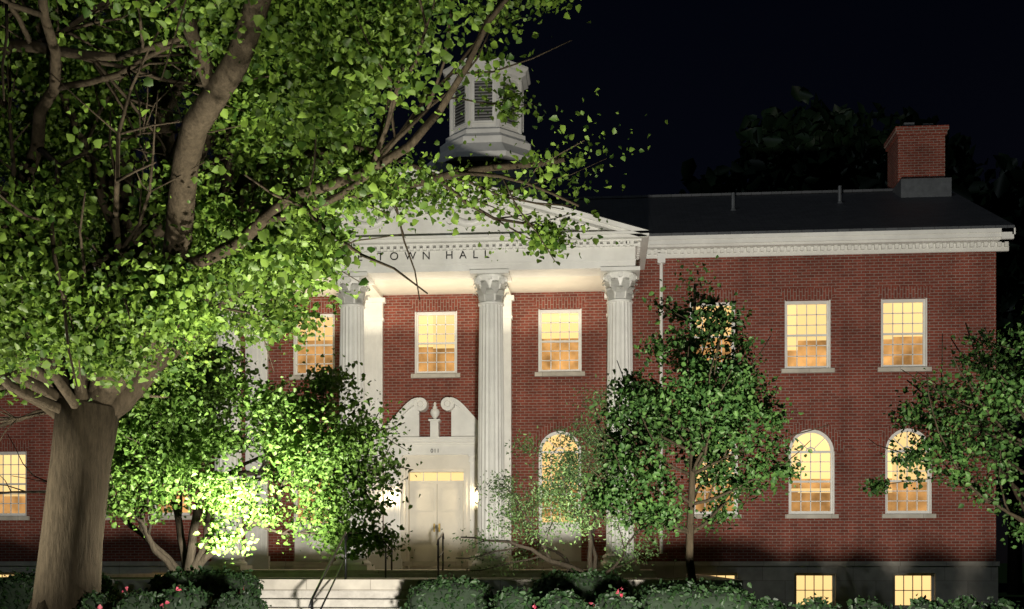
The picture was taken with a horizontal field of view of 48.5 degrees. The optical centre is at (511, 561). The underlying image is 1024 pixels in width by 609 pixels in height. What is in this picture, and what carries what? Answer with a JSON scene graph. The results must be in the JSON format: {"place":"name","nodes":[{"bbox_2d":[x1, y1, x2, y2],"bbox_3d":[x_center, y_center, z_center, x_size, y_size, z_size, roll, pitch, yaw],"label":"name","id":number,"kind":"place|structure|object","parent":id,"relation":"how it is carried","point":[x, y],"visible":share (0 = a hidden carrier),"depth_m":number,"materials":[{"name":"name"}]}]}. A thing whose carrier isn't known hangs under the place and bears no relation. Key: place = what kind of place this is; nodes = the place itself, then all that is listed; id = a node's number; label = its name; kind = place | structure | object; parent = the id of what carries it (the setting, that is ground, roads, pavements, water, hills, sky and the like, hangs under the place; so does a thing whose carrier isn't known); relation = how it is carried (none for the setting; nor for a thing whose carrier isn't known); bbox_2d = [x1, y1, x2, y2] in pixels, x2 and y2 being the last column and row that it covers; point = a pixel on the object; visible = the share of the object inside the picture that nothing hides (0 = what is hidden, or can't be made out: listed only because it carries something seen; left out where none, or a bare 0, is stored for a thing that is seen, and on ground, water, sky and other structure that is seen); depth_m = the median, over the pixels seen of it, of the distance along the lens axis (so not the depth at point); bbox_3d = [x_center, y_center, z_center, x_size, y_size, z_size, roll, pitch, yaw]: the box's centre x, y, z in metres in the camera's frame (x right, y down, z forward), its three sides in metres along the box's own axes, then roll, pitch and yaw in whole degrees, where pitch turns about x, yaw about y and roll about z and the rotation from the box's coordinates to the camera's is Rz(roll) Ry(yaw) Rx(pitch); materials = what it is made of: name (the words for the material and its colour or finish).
{"place":"outdoors","nodes":[
{"label":"outdoors","id":0,"kind":"place"},
{"bbox_2d":[151,187,211,200],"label":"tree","id":1,"kind":"object","parent":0,"point":[164,194],"depth_m":55.33,"materials":[{"name":"green plant"}]},
{"bbox_2d":[0,0,618,608],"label":"maple","id":2,"kind":"object","parent":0,"point":[286,266],"depth_m":15.45,"materials":[{"name":"green plant"}]},
{"bbox_2d":[0,0,667,426],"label":"maple leaves","id":3,"kind":"object","parent":2,"relation":"on","point":[312,10],"visible":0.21,"depth_m":15.37,"materials":[{"name":"green plant"}]},
{"bbox_2d":[308,531,444,608],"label":"handrails","id":4,"kind":"object","parent":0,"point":[345,538],"visible":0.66,"depth_m":20.39,"materials":[{"name":"grey metal"}]},
{"bbox_2d":[111,577,704,579],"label":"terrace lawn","id":5,"kind":"structure","parent":0,"point":[324,578],"depth_m":25.48,"materials":[{"name":"green plant"}]},
{"bbox_2d":[0,297,421,571],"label":"ornamental tree","id":6,"kind":"object","parent":5,"relation":"on","point":[195,421],"depth_m":23.86,"materials":[{"name":"green plant"}]},
{"bbox_2d":[1,573,742,601],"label":"terrace retaining kerb","id":7,"kind":"structure","parent":5,"relation":"on","point":[338,585],"depth_m":20.06,"materials":[{"name":"concrete"}]},
{"bbox_2d":[441,373,695,577],"bbox_3d":[1.415,-0.825,25.287,5.419,6.640,5.771,0,0,5],"label":"airy tree","id":8,"kind":"object","parent":5,"relation":"on","point":[569,470],"depth_m":24.57,"materials":[{"name":"green plant"}]},
{"bbox_2d":[566,255,828,583],"bbox_3d":[3.103,-1.726,19.208,4.332,6.858,3.633,0,0,5],"label":"young tree","id":9,"kind":"object","parent":5,"relation":"on","point":[648,400],"depth_m":18.76,"materials":[{"name":"green plant"}]},
{"bbox_2d":[0,0,1023,562],"label":"sky","id":10,"kind":"structure","parent":0,"point":[700,67],"materials":[{"name":"black"}]},
{"bbox_2d":[858,295,1023,548],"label":"tree","id":11,"kind":"object","parent":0,"point":[914,418],"depth_m":19.29,"materials":[{"name":"green plant"}]},
{"bbox_2d":[998,563,1023,608],"bbox_3d":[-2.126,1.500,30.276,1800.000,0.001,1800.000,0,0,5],"label":"lawn","id":12,"kind":"structure","parent":0,"point":[1002,580],"depth_m":65.26,"materials":[{"name":"green plant"}]},
{"bbox_2d":[0,567,121,608],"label":"hedge","id":13,"kind":"object","parent":12,"relation":"on","point":[19,577],"depth_m":18.60,"materials":[{"name":"green plant"}]},
{"bbox_2d":[78,587,121,608],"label":"azalea","id":14,"kind":"object","parent":12,"relation":"on","point":[93,595],"depth_m":16.77,"materials":[{"name":"green plant"}]},
{"bbox_2d":[112,587,157,608],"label":"azalea","id":15,"kind":"object","parent":12,"relation":"on","point":[141,593],"depth_m":16.36,"materials":[{"name":"green plant"}]},
{"bbox_2d":[153,581,216,608],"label":"azalea","id":16,"kind":"object","parent":12,"relation":"on","point":[190,589],"depth_m":16.59,"materials":[{"name":"green plant"}]},
{"bbox_2d":[144,565,263,603],"bbox_3d":[-5.271,0.823,19.512,2.005,1.533,1.382,0,0,5],"label":"hedge","id":17,"kind":"object","parent":12,"relation":"on","point":[177,573],"depth_m":19.10,"materials":[{"name":"green plant"}]},
{"bbox_2d":[209,585,271,608],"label":"azalea","id":18,"kind":"object","parent":12,"relation":"on","point":[240,596],"depth_m":16.21,"materials":[{"name":"green plant"}]},
{"bbox_2d":[399,572,497,608],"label":"hedge","id":19,"kind":"object","parent":12,"relation":"on","point":[486,588],"depth_m":17.95,"materials":[{"name":"green plant"}]},
{"bbox_2d":[252,574,659,608],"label":"concrete walk and steps","id":20,"kind":"object","parent":12,"relation":"on","point":[343,599],"visible":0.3,"depth_m":20.00,"materials":[{"name":"grey concrete"}]},
{"bbox_2d":[0,32,1015,608],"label":"town hall","id":21,"kind":"structure","parent":12,"relation":"on","point":[858,300],"depth_m":29.58,"materials":[{"name":"red brick"}]},
{"bbox_2d":[483,585,540,608],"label":"azalea","id":22,"kind":"object","parent":12,"relation":"on","point":[503,596],"depth_m":16.21,"materials":[{"name":"green plant"}]},
{"bbox_2d":[532,585,593,608],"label":"azalea","id":23,"kind":"object","parent":12,"relation":"on","point":[565,594],"depth_m":15.87,"materials":[{"name":"green plant"}]},
{"bbox_2d":[529,568,632,606],"bbox_3d":[1.137,0.852,19.084,1.814,1.504,1.446,0,0,5],"label":"hedge","id":24,"kind":"object","parent":12,"relation":"on","point":[555,573],"depth_m":18.67,"materials":[{"name":"green plant"}]},
{"bbox_2d":[589,584,647,608],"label":"azalea","id":25,"kind":"object","parent":12,"relation":"on","point":[616,601],"depth_m":16.13,"materials":[{"name":"green plant"}]},
{"bbox_2d":[633,577,759,608],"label":"hedge","id":26,"kind":"object","parent":12,"relation":"on","point":[668,588],"depth_m":16.73,"materials":[{"name":"green plant"}]},
{"bbox_2d":[679,158,760,193],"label":"tree","id":27,"kind":"object","parent":12,"relation":"on","point":[710,181],"depth_m":53.69,"materials":[{"name":"plant"}]},
{"bbox_2d":[749,596,787,608],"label":"flowering shrub","id":28,"kind":"object","parent":12,"relation":"on","point":[778,604],"depth_m":15.78,"materials":[{"name":"green plant"}]},
{"bbox_2d":[730,90,854,191],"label":"tree","id":29,"kind":"object","parent":12,"relation":"on","point":[800,144],"depth_m":51.92,"materials":[{"name":"green plant"}]},
{"bbox_2d":[787,592,841,608],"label":"azalea","id":30,"kind":"object","parent":12,"relation":"on","point":[811,600],"depth_m":15.97,"materials":[{"name":"green plant"}]},
{"bbox_2d":[770,86,886,189],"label":"tree","id":31,"kind":"object","parent":12,"relation":"on","point":[841,115],"visible":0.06,"depth_m":54.35,"materials":[{"name":"green plant"}]},
{"bbox_2d":[846,595,892,608],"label":"shrub","id":32,"kind":"object","parent":12,"relation":"on","point":[850,604],"depth_m":15.60,"materials":[{"name":"green plant"}]},
{"bbox_2d":[820,106,972,200],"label":"tree","id":33,"kind":"object","parent":12,"relation":"on","point":[870,141],"visible":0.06,"depth_m":51.81,"materials":[{"name":"plant"}]},
{"bbox_2d":[899,594,945,608],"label":"shrub","id":34,"kind":"object","parent":12,"relation":"on","point":[919,600],"depth_m":15.87,"materials":[{"name":"green plant"}]},
{"bbox_2d":[932,115,983,195],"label":"tree","id":35,"kind":"object","parent":12,"relation":"on","point":[965,172],"visible":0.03,"depth_m":54.08,"materials":[{"name":"plant"}]},
{"bbox_2d":[933,595,986,608],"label":"azalea","id":36,"kind":"object","parent":12,"relation":"on","point":[970,599],"depth_m":15.50,"materials":[{"name":"green plant"}]},
{"bbox_2d":[959,153,1023,594],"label":"tree","id":37,"kind":"object","parent":12,"relation":"on","point":[997,197],"depth_m":50.12,"materials":[{"name":"green plant"}]},
{"bbox_2d":[984,596,1022,608],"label":"shrub","id":38,"kind":"object","parent":12,"relation":"on","point":[1001,601],"depth_m":15.74,"materials":[{"name":"green plant"}]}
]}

